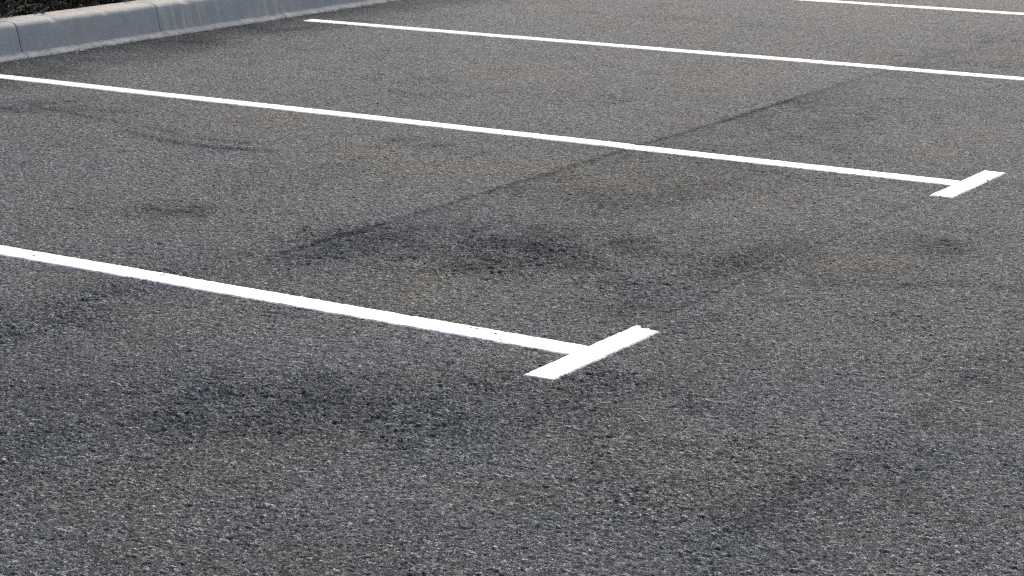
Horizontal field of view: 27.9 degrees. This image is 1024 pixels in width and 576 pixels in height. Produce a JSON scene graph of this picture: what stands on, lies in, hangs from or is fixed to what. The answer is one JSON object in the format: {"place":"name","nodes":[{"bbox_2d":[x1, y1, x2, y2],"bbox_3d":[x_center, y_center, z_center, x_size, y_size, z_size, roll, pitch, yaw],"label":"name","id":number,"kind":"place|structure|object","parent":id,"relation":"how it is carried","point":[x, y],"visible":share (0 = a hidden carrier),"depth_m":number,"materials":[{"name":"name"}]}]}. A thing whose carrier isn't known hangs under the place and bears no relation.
{"place":"outdoors","nodes":[
{"label":"outdoors","id":0,"kind":"place"},
{"bbox_2d":[1,0,130,17],"bbox_3d":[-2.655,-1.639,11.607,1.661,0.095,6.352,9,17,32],"label":"leaf litter","id":1,"kind":"object","parent":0,"point":[33,10],"visible":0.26,"depth_m":10.94,"materials":[{"name":"brown plant"}]},
{"bbox_2d":[0,4,48,17],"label":"shrub","id":2,"kind":"object","parent":1,"relation":"on","point":[45,5],"visible":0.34,"depth_m":10.45,"materials":[{"name":"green plant"}]},
{"bbox_2d":[0,0,78,17],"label":"shrub","id":3,"kind":"object","parent":1,"relation":"on","point":[13,8],"visible":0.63,"depth_m":10.83,"materials":[{"name":"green plant"}]},
{"bbox_2d":[2,0,135,13],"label":"shrub","id":4,"kind":"object","parent":1,"relation":"on","point":[74,5],"visible":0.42,"depth_m":11.04,"materials":[{"name":"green plant"}]},
{"bbox_2d":[0,0,1023,575],"bbox_3d":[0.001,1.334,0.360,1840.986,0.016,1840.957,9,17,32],"label":"asphalt","id":5,"kind":"structure","parent":0,"point":[820,374],"depth_m":5.56,"materials":[{"name":"grey asphalt"}]},
{"bbox_2d":[0,22,27,62],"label":"kerb stone","id":6,"kind":"object","parent":5,"relation":"on","point":[10,49],"visible":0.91,"depth_m":10.06,"materials":[{"name":"concrete"}]},
{"bbox_2d":[0,2,166,57],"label":"kerb stone","id":7,"kind":"object","parent":5,"relation":"on","point":[57,32],"visible":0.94,"depth_m":10.50,"materials":[{"name":"concrete"}]},
{"bbox_2d":[128,0,284,35],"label":"kerb stone","id":8,"kind":"object","parent":5,"relation":"on","point":[177,17],"visible":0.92,"depth_m":11.24,"materials":[{"name":"concrete"}]},
{"bbox_2d":[0,245,659,380],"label":"parking bay marking","id":9,"kind":"object","parent":5,"relation":"on","point":[579,356],"visible":1,"depth_m":5.33,"materials":[{"name":"paint"}]},
{"bbox_2d":[277,0,388,17],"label":"kerb stone","id":10,"kind":"object","parent":5,"relation":"on","point":[291,8],"visible":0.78,"depth_m":12.00,"materials":[{"name":"concrete"}]},
{"bbox_2d":[0,74,1005,198],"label":"parking bay marking","id":11,"kind":"object","parent":5,"relation":"on","point":[954,188],"visible":1,"depth_m":7.84,"materials":[{"name":"paint"}]},
{"bbox_2d":[303,19,1023,79],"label":"parking bay marking","id":12,"kind":"object","parent":5,"relation":"on","point":[703,52],"visible":1,"depth_m":10.34,"materials":[{"name":"paint"}]},
{"bbox_2d":[804,0,1023,14],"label":"parking bay marking","id":13,"kind":"object","parent":5,"relation":"on","point":[927,7],"visible":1,"depth_m":12.27,"materials":[{"name":"paint"}]}
]}

